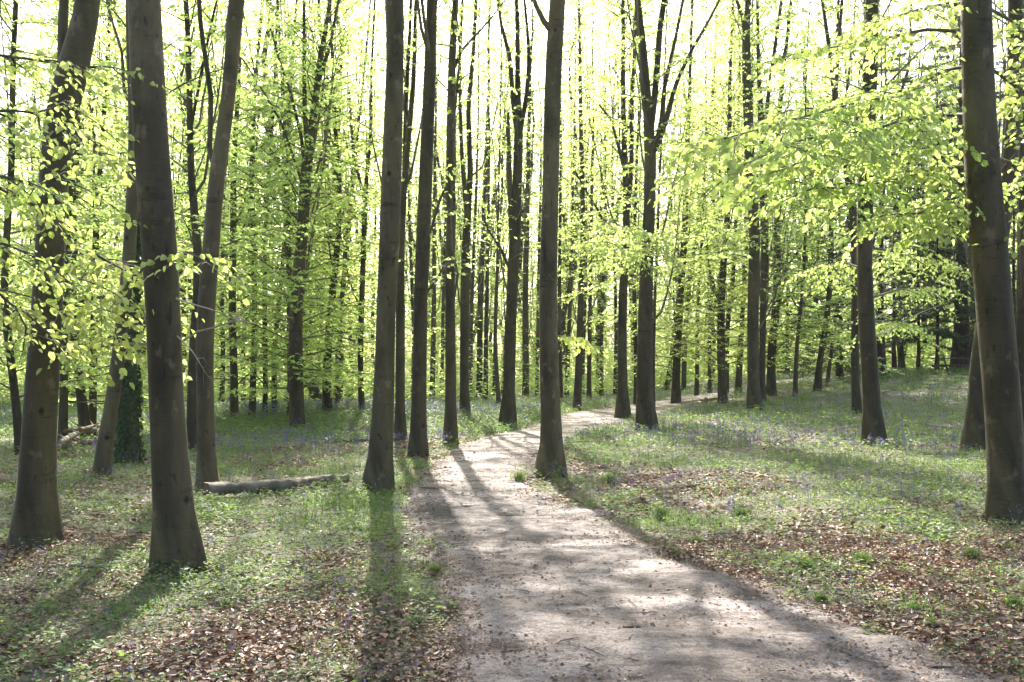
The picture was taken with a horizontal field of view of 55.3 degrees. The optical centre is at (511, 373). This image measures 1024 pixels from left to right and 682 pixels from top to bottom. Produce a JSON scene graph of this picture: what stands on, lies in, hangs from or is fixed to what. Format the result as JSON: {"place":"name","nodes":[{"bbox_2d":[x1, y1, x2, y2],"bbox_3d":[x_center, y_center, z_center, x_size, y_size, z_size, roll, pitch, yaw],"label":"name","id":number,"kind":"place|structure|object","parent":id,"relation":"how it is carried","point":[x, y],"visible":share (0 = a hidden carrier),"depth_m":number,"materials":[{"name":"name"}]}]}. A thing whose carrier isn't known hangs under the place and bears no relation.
{"place":"outdoors","nodes":[
{"label":"outdoors","id":0,"kind":"place"},
{"bbox_2d":[0,0,1018,375],"label":"sky","id":1,"kind":"structure","parent":0,"point":[381,3],"materials":[{"name":"white"}]},
{"bbox_2d":[0,368,1023,681],"bbox_3d":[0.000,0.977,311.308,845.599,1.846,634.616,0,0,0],"label":"ground","id":2,"kind":"structure","parent":0,"point":[548,493],"depth_m":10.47,"materials":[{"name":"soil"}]},
{"bbox_2d":[0,52,163,384],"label":"beech tree","id":3,"kind":"object","parent":2,"relation":"on","point":[24,200],"visible":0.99,"depth_m":7.18,"materials":[{"name":"green plant"}]},
{"bbox_2d":[0,0,187,454],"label":"beech tree","id":4,"kind":"object","parent":2,"relation":"on","point":[13,388],"visible":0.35,"depth_m":20.78,"materials":[{"name":"green plant"}]},
{"bbox_2d":[0,0,210,442],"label":"beech tree","id":5,"kind":"object","parent":2,"relation":"on","point":[63,410],"visible":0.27,"depth_m":25.13,"materials":[{"name":"green plant"}]},
{"bbox_2d":[0,0,218,434],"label":"beech tree","id":6,"kind":"object","parent":2,"relation":"on","point":[93,410],"visible":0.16,"depth_m":27.98,"materials":[{"name":"green plant"}]},
{"bbox_2d":[0,0,225,438],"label":"beech tree","id":7,"kind":"object","parent":2,"relation":"on","point":[83,412],"visible":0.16,"depth_m":27.50,"materials":[{"name":"green plant"}]},
{"bbox_2d":[90,0,137,477],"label":"beech tree","id":8,"kind":"object","parent":2,"relation":"on","point":[104,446],"visible":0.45,"depth_m":14.93,"materials":[{"name":"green plant"}]},
{"bbox_2d":[3,0,256,549],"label":"beech tree","id":9,"kind":"object","parent":2,"relation":"on","point":[36,516],"visible":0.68,"depth_m":8.88,"materials":[{"name":"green plant"}]},
{"bbox_2d":[83,0,207,402],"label":"beech tree","id":10,"kind":"object","parent":2,"relation":"on","point":[120,194],"visible":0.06,"depth_m":52.02,"materials":[{"name":"green plant"}]},
{"bbox_2d":[86,0,220,386],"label":"beech tree","id":11,"kind":"object","parent":2,"relation":"on","point":[112,53],"visible":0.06,"depth_m":48.46,"materials":[{"name":"green plant"}]},
{"bbox_2d":[30,0,301,465],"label":"ivy clad tree","id":12,"kind":"object","parent":2,"relation":"on","point":[128,444],"visible":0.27,"depth_m":17.32,"materials":[{"name":"green plant"}]},
{"bbox_2d":[120,0,240,386],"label":"beech tree","id":13,"kind":"object","parent":2,"relation":"on","point":[181,77],"visible":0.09,"depth_m":59.61,"materials":[{"name":"green plant"}]},
{"bbox_2d":[32,0,336,451],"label":"beech tree","id":14,"kind":"object","parent":2,"relation":"on","point":[196,226],"visible":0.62,"depth_m":20.85,"materials":[{"name":"green plant"}]},
{"bbox_2d":[123,0,253,578],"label":"beech tree","id":15,"kind":"object","parent":2,"relation":"on","point":[175,532],"visible":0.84,"depth_m":7.65,"materials":[{"name":"brown plant"}]},
{"bbox_2d":[162,0,240,395],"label":"beech tree","id":16,"kind":"object","parent":2,"relation":"on","point":[183,104],"visible":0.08,"depth_m":66.86,"materials":[{"name":"green plant"}]},
{"bbox_2d":[195,0,244,488],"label":"beech tree","id":17,"kind":"object","parent":2,"relation":"on","point":[206,467],"visible":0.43,"depth_m":13.27,"materials":[{"name":"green plant"}]},
{"bbox_2d":[180,0,269,403],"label":"beech tree","id":18,"kind":"object","parent":2,"relation":"on","point":[222,384],"visible":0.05,"depth_m":50.40,"materials":[{"name":"green plant"}]},
{"bbox_2d":[168,1,325,418],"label":"beech tree","id":19,"kind":"object","parent":2,"relation":"on","point":[234,404],"visible":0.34,"depth_m":33.10,"materials":[{"name":"green plant"}]},
{"bbox_2d":[165,0,351,417],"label":"beech tree","id":20,"kind":"object","parent":2,"relation":"on","point":[253,380],"visible":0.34,"depth_m":33.74,"materials":[{"name":"green plant"}]},
{"bbox_2d":[180,1,359,411],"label":"beech tree","id":21,"kind":"object","parent":2,"relation":"on","point":[264,397],"visible":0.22,"depth_m":34.75,"materials":[{"name":"green plant"}]},
{"bbox_2d":[184,0,356,412],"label":"beech tree","id":22,"kind":"object","parent":2,"relation":"on","point":[280,297],"visible":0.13,"depth_m":35.51,"materials":[{"name":"green plant"}]},
{"bbox_2d":[201,473,349,497],"bbox_3d":[-3.048,1.482,13.119,0.378,0.223,2.351,0,0,38],"label":"fallen log","id":23,"kind":"object","parent":2,"relation":"on","point":[247,486],"visible":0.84,"depth_m":12.74,"materials":[{"name":"brown wood"}]},
{"bbox_2d":[193,0,367,400],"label":"beech tree","id":24,"kind":"object","parent":2,"relation":"on","point":[316,391],"visible":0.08,"depth_m":47.72,"materials":[{"name":"green plant"}]},
{"bbox_2d":[185,0,377,414],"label":"beech tree","id":25,"kind":"object","parent":2,"relation":"on","point":[341,317],"visible":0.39,"depth_m":32.80,"materials":[{"name":"green plant"}]},
{"bbox_2d":[236,0,381,401],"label":"beech tree","id":26,"kind":"object","parent":2,"relation":"on","point":[321,31],"visible":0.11,"depth_m":50.89,"materials":[{"name":"green plant"}]},
{"bbox_2d":[177,0,442,427],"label":"beech tree","id":27,"kind":"object","parent":2,"relation":"on","point":[308,142],"visible":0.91,"depth_m":28.09,"materials":[{"name":"green plant"}]},
{"bbox_2d":[257,0,416,412],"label":"beech tree","id":28,"kind":"object","parent":2,"relation":"on","point":[326,398],"visible":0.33,"depth_m":35.00,"materials":[{"name":"green plant"}]},
{"bbox_2d":[274,0,409,398],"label":"beech tree","id":29,"kind":"object","parent":2,"relation":"on","point":[358,252],"visible":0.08,"depth_m":53.66,"materials":[{"name":"green plant"}]},
{"bbox_2d":[268,0,434,407],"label":"beech tree","id":30,"kind":"object","parent":2,"relation":"on","point":[337,396],"visible":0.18,"depth_m":37.83,"materials":[{"name":"green plant"}]},
{"bbox_2d":[290,0,471,412],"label":"beech tree","id":31,"kind":"object","parent":2,"relation":"on","point":[361,398],"visible":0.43,"depth_m":34.87,"materials":[{"name":"green plant"}]},
{"bbox_2d":[360,0,403,493],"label":"beech tree","id":32,"kind":"object","parent":2,"relation":"on","point":[379,468],"visible":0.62,"depth_m":13.29,"materials":[{"name":"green plant"}]},
{"bbox_2d":[355,31,438,332],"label":"beech tree","id":33,"kind":"object","parent":2,"relation":"on","point":[379,129],"visible":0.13,"depth_m":76.90,"materials":[{"name":"green plant"}]},
{"bbox_2d":[373,0,441,397],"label":"beech tree","id":34,"kind":"object","parent":2,"relation":"on","point":[411,261],"visible":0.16,"depth_m":55.45,"materials":[{"name":"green plant"}]},
{"bbox_2d":[321,0,511,440],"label":"beech tree","id":35,"kind":"object","parent":2,"relation":"on","point":[400,426],"visible":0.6,"depth_m":22.91,"materials":[{"name":"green plant"}]},
{"bbox_2d":[405,0,466,401],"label":"beech tree","id":36,"kind":"object","parent":2,"relation":"on","point":[434,325],"visible":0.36,"depth_m":55.34,"materials":[{"name":"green plant"}]},
{"bbox_2d":[364,0,527,458],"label":"beech tree","id":37,"kind":"object","parent":2,"relation":"on","point":[418,443],"visible":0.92,"depth_m":18.20,"materials":[{"name":"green plant"}]},
{"bbox_2d":[417,3,476,397],"bbox_3d":[-3.966,-12.430,60.786,3.798,28.705,3.971,0,0,-39],"label":"beech tree","id":38,"kind":"object","parent":2,"relation":"on","point":[443,310],"visible":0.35,"depth_m":60.81,"materials":[{"name":"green plant"}]},
{"bbox_2d":[367,0,534,445],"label":"beech tree","id":39,"kind":"object","parent":2,"relation":"on","point":[450,427],"visible":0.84,"depth_m":21.21,"materials":[{"name":"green plant"}]},
{"bbox_2d":[409,18,493,370],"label":"beech tree","id":40,"kind":"object","parent":2,"relation":"on","point":[441,177],"visible":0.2,"depth_m":71.39,"materials":[{"name":"green plant"}]},
{"bbox_2d":[429,60,505,391],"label":"beech tree","id":41,"kind":"object","parent":2,"relation":"on","point":[461,193],"visible":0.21,"depth_m":74.04,"materials":[{"name":"green plant"}]},
{"bbox_2d":[436,0,511,400],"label":"beech tree","id":42,"kind":"object","parent":2,"relation":"on","point":[472,293],"visible":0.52,"depth_m":51.91,"materials":[{"name":"green plant"}]},
{"bbox_2d":[408,0,541,415],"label":"beech tree","id":43,"kind":"object","parent":2,"relation":"on","point":[464,302],"visible":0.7,"depth_m":34.39,"materials":[{"name":"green plant"}]},
{"bbox_2d":[0,303,952,407],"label":"undergrowth","id":44,"kind":"object","parent":2,"relation":"on","point":[608,377],"visible":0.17,"depth_m":62.33,"materials":[{"name":"green plant"}]},
{"bbox_2d":[0,366,968,436],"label":"tall herbs","id":45,"kind":"object","parent":2,"relation":"on","point":[527,399],"visible":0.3,"depth_m":35.48,"materials":[{"name":"green plant"}]},
{"bbox_2d":[429,2,542,391],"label":"beech tree","id":46,"kind":"object","parent":2,"relation":"on","point":[497,154],"visible":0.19,"depth_m":78.20,"materials":[{"name":"green plant"}]},
{"bbox_2d":[456,0,524,399],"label":"beech tree","id":47,"kind":"object","parent":2,"relation":"on","point":[487,313],"visible":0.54,"depth_m":53.40,"materials":[{"name":"green plant"}]},
{"bbox_2d":[455,0,528,400],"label":"beech tree","id":48,"kind":"object","parent":2,"relation":"on","point":[479,330],"visible":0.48,"depth_m":53.45,"materials":[{"name":"green plant"}]},
{"bbox_2d":[456,0,543,403],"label":"beech tree","id":49,"kind":"object","parent":2,"relation":"on","point":[497,383],"visible":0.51,"depth_m":45.03,"materials":[{"name":"green plant"}]},
{"bbox_2d":[475,0,539,395],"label":"beech tree","id":50,"kind":"object","parent":2,"relation":"on","point":[502,182],"visible":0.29,"depth_m":55.64,"materials":[{"name":"green plant"}]},
{"bbox_2d":[0,367,1021,681],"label":"bluebells","id":51,"kind":"object","parent":2,"relation":"on","point":[710,425],"visible":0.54,"depth_m":20.28,"materials":[{"name":"purple plant"}]},
{"bbox_2d":[0,369,1023,681],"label":"ground herbs","id":52,"kind":"object","parent":2,"relation":"on","point":[348,487],"visible":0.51,"depth_m":10.84,"materials":[{"name":"green plant"}]},
{"bbox_2d":[0,374,1023,681],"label":"leaf litter","id":53,"kind":"object","parent":2,"relation":"on","point":[278,632],"visible":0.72,"depth_m":7.06,"materials":[{"name":"brown plant"}]},
{"bbox_2d":[458,32,565,394],"bbox_3d":[-0.012,-10.158,63.684,7.081,24.452,5.907,4,0,38],"label":"beech tree","id":54,"kind":"object","parent":2,"relation":"on","point":[501,293],"visible":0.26,"depth_m":63.54,"materials":[{"name":"green plant"}]},
{"bbox_2d":[491,0,545,398],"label":"beech tree","id":55,"kind":"object","parent":2,"relation":"on","point":[525,334],"visible":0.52,"depth_m":60.66,"materials":[{"name":"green plant"}]},
{"bbox_2d":[434,0,604,428],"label":"beech tree","id":56,"kind":"object","parent":2,"relation":"on","point":[508,413],"visible":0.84,"depth_m":28.73,"materials":[{"name":"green plant"}]},
{"bbox_2d":[485,55,563,378],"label":"beech tree","id":57,"kind":"object","parent":2,"relation":"on","point":[519,314],"visible":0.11,"depth_m":81.84,"materials":[{"name":"green plant"}]},
{"bbox_2d":[511,0,572,394],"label":"beech tree","id":58,"kind":"object","parent":2,"relation":"on","point":[537,272],"visible":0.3,"depth_m":67.27,"materials":[{"name":"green plant"}]},
{"bbox_2d":[516,95,600,380],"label":"beech tree","id":59,"kind":"object","parent":2,"relation":"on","point":[562,251],"visible":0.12,"depth_m":76.27,"materials":[{"name":"green plant"}]},
{"bbox_2d":[525,0,599,397],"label":"beech tree","id":60,"kind":"object","parent":2,"relation":"on","point":[559,312],"visible":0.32,"depth_m":53.31,"materials":[{"name":"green plant"}]},
{"bbox_2d":[532,0,608,478],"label":"beech tree","id":61,"kind":"object","parent":2,"relation":"on","point":[551,450],"visible":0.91,"depth_m":15.32,"materials":[{"name":"green plant"}]},
{"bbox_2d":[529,0,612,374],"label":"beech tree","id":62,"kind":"object","parent":2,"relation":"on","point":[563,327],"visible":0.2,"depth_m":72.85,"materials":[{"name":"green plant"}]},
{"bbox_2d":[557,0,600,396],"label":"beech tree","id":63,"kind":"object","parent":2,"relation":"on","point":[569,328],"visible":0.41,"depth_m":64.84,"materials":[{"name":"green plant"}]},
{"bbox_2d":[557,2,610,395],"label":"beech tree","id":64,"kind":"object","parent":2,"relation":"on","point":[585,303],"visible":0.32,"depth_m":67.71,"materials":[{"name":"green plant"}]},
{"bbox_2d":[557,1,618,400],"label":"beech tree","id":65,"kind":"object","parent":2,"relation":"on","point":[588,387],"visible":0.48,"depth_m":55.46,"materials":[{"name":"green plant"}]},
{"bbox_2d":[530,0,648,410],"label":"beech tree","id":66,"kind":"object","parent":2,"relation":"on","point":[577,397],"visible":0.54,"depth_m":41.89,"materials":[{"name":"green plant"}]},
{"bbox_2d":[575,1,622,395],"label":"beech tree","id":67,"kind":"object","parent":2,"relation":"on","point":[602,309],"visible":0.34,"depth_m":64.81,"materials":[{"name":"green plant"}]},
{"bbox_2d":[561,0,669,392],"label":"beech tree","id":68,"kind":"object","parent":2,"relation":"on","point":[599,293],"visible":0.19,"depth_m":73.82,"materials":[{"name":"green plant"}]},
{"bbox_2d":[583,0,662,394],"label":"beech tree","id":69,"kind":"object","parent":2,"relation":"on","point":[615,334],"visible":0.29,"depth_m":64.76,"materials":[{"name":"green plant"}]},
{"bbox_2d":[545,0,706,417],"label":"beech tree","id":70,"kind":"object","parent":2,"relation":"on","point":[622,408],"visible":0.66,"depth_m":33.95,"materials":[{"name":"green plant"}]},
{"bbox_2d":[565,0,688,403],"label":"beech tree","id":71,"kind":"object","parent":2,"relation":"on","point":[634,298],"visible":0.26,"depth_m":45.88,"materials":[{"name":"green plant"}]},
{"bbox_2d":[584,0,716,407],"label":"beech tree","id":72,"kind":"object","parent":2,"relation":"on","point":[659,158],"visible":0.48,"depth_m":41.78,"materials":[{"name":"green plant"}]},
{"bbox_2d":[557,0,751,430],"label":"beech tree","id":73,"kind":"object","parent":2,"relation":"on","point":[646,250],"visible":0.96,"depth_m":27.13,"materials":[{"name":"green plant"}]},
{"bbox_2d":[598,0,746,403],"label":"beech tree","id":74,"kind":"object","parent":2,"relation":"on","point":[675,372],"visible":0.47,"depth_m":44.07,"materials":[{"name":"green plant"}]},
{"bbox_2d":[653,47,717,388],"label":"beech tree","id":75,"kind":"object","parent":2,"relation":"on","point":[659,330],"visible":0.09,"depth_m":66.80,"materials":[{"name":"green plant"}]},
{"bbox_2d":[661,0,737,395],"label":"beech tree","id":76,"kind":"object","parent":2,"relation":"on","point":[696,384],"visible":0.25,"depth_m":50.83,"materials":[{"name":"green plant"}]},
{"bbox_2d":[656,0,755,393],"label":"beech tree","id":77,"kind":"object","parent":2,"relation":"on","point":[683,376],"visible":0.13,"depth_m":56.02,"materials":[{"name":"green plant"}]},
{"bbox_2d":[662,1,754,392],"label":"beech tree","id":78,"kind":"object","parent":2,"relation":"on","point":[709,367],"visible":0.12,"depth_m":52.58,"materials":[{"name":"green plant"}]},
{"bbox_2d":[619,470,804,495],"bbox_3d":[2.877,1.550,14.364,2.591,0.216,2.933,0,0,0],"label":"leaf heap","id":79,"kind":"object","parent":2,"relation":"on","point":[672,483],"visible":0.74,"depth_m":13.92,"materials":[{"name":"plant"}]},
{"bbox_2d":[657,0,767,380],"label":"beech tree","id":80,"kind":"object","parent":2,"relation":"on","point":[706,327],"visible":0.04,"depth_m":69.32,"materials":[{"name":"green plant"}]},
{"bbox_2d":[652,0,805,403],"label":"beech tree","id":81,"kind":"object","parent":2,"relation":"on","point":[721,331],"visible":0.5,"depth_m":41.76,"materials":[{"name":"green plant"}]},
{"bbox_2d":[688,0,799,393],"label":"beech tree","id":82,"kind":"object","parent":2,"relation":"on","point":[727,324],"visible":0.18,"depth_m":48.16,"materials":[{"name":"green plant"}]},
{"bbox_2d":[686,0,810,394],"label":"beech tree","id":83,"kind":"object","parent":2,"relation":"on","point":[738,380],"visible":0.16,"depth_m":46.07,"materials":[{"name":"green plant"}]},
{"bbox_2d":[683,0,839,410],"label":"beech tree","id":84,"kind":"object","parent":2,"relation":"on","point":[753,397],"visible":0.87,"depth_m":36.54,"materials":[{"name":"green plant"}]},
{"bbox_2d":[693,0,838,401],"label":"beech tree","id":85,"kind":"object","parent":2,"relation":"on","point":[764,296],"visible":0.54,"depth_m":39.54,"materials":[{"name":"green plant"}]},
{"bbox_2d":[701,0,853,396],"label":"beech tree","id":86,"kind":"object","parent":2,"relation":"on","point":[772,350],"visible":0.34,"depth_m":42.21,"materials":[{"name":"green plant"}]},
{"bbox_2d":[744,215,827,377],"bbox_3d":[16.744,-4.543,60.079,5.582,10.442,5.737,0,0,0],"label":"conifer tree","id":87,"kind":"object","parent":2,"relation":"on","point":[788,342],"visible":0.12,"depth_m":59.92,"materials":[{"name":"green plant"}]},
{"bbox_2d":[730,0,876,395],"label":"beech tree","id":88,"kind":"object","parent":2,"relation":"on","point":[795,371],"visible":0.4,"depth_m":40.95,"materials":[{"name":"green plant"}]},
{"bbox_2d":[769,12,843,371],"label":"beech tree","id":89,"kind":"object","parent":2,"relation":"on","point":[808,233],"visible":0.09,"depth_m":71.32,"materials":[{"name":"green plant"}]},
{"bbox_2d":[756,0,896,414],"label":"beech tree","id":90,"kind":"object","parent":2,"relation":"on","point":[856,401],"visible":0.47,"depth_m":31.39,"materials":[{"name":"green plant"}]},
{"bbox_2d":[638,0,1023,525],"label":"beech tree","id":91,"kind":"object","parent":2,"relation":"on","point":[985,189],"visible":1,"depth_m":10.28,"materials":[{"name":"green plant"}]},
{"bbox_2d":[740,0,934,391],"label":"beech tree","id":92,"kind":"object","parent":2,"relation":"on","point":[822,342],"visible":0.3,"depth_m":41.76,"materials":[{"name":"green plant"}]},
{"bbox_2d":[766,184,914,381],"bbox_3d":[15.544,-4.341,47.518,6.117,10.282,6.785,0,0,-41],"label":"conifer tree","id":93,"kind":"object","parent":2,"relation":"on","point":[839,369],"visible":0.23,"depth_m":46.94,"materials":[{"name":"green plant"}]},
{"bbox_2d":[782,0,909,385],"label":"beech tree","id":94,"kind":"object","parent":2,"relation":"on","point":[836,314],"visible":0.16,"depth_m":43.98,"materials":[{"name":"green plant"}]},
{"bbox_2d":[767,0,974,445],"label":"beech tree","id":95,"kind":"object","parent":2,"relation":"on","point":[873,423],"visible":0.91,"depth_m":22.42,"materials":[{"name":"green plant"}]},
{"bbox_2d":[808,22,946,377],"bbox_3d":[17.384,-8.073,46.080,6.348,17.407,5.548,0,0,0],"label":"conifer tree","id":96,"kind":"object","parent":2,"relation":"on","point":[881,351],"visible":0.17,"depth_m":45.90,"materials":[{"name":"green plant"}]},
{"bbox_2d":[834,43,965,368],"bbox_3d":[19.578,-8.184,49.773,5.805,17.417,7.608,0,0,0],"label":"conifer tree","id":97,"kind":"object","parent":2,"relation":"on","point":[894,356],"visible":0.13,"depth_m":49.91,"materials":[{"name":"green plant"}]},
{"bbox_2d":[844,0,956,368],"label":"beech tree","id":98,"kind":"object","parent":2,"relation":"on","point":[900,357],"visible":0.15,"depth_m":55.70,"materials":[{"name":"green plant"}]},
{"bbox_2d":[873,56,971,374],"bbox_3d":[21.341,-8.159,52.361,6.380,17.414,6.376,0,0,-32],"label":"conifer tree","id":99,"kind":"object","parent":2,"relation":"on","point":[918,354],"visible":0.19,"depth_m":51.90,"materials":[{"name":"green plant"}]},
{"bbox_2d":[876,47,975,370],"bbox_3d":[21.781,-8.184,50.076,6.750,17.409,6.241,0,0,0],"label":"conifer tree","id":100,"kind":"object","parent":2,"relation":"on","point":[940,57],"visible":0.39,"depth_m":49.91,"materials":[{"name":"green plant"}]},
{"bbox_2d":[885,0,1018,368],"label":"tree","id":101,"kind":"object","parent":2,"relation":"on","point":[964,330],"visible":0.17,"depth_m":53.76,"materials":[{"name":"green plant"}]},
{"bbox_2d":[891,0,1016,367],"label":"beech tree","id":102,"kind":"object","parent":2,"relation":"on","point":[928,354],"visible":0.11,"depth_m":59.07,"materials":[{"name":"green plant"}]},
{"bbox_2d":[903,0,1023,451],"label":"beech tree","id":103,"kind":"object","parent":2,"relation":"on","point":[973,432],"visible":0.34,"depth_m":20.21,"materials":[{"name":"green plant"}]},
{"bbox_2d":[931,0,1023,425],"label":"beech tree","id":104,"kind":"object","parent":2,"relation":"on","point":[1020,295],"visible":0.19,"depth_m":22.84,"materials":[{"name":"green plant"}]},
{"bbox_2d":[396,375,998,681],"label":"path","id":105,"kind":"structure","parent":0,"point":[661,653],"depth_m":6.55,"materials":[{"name":"grey gravel"}]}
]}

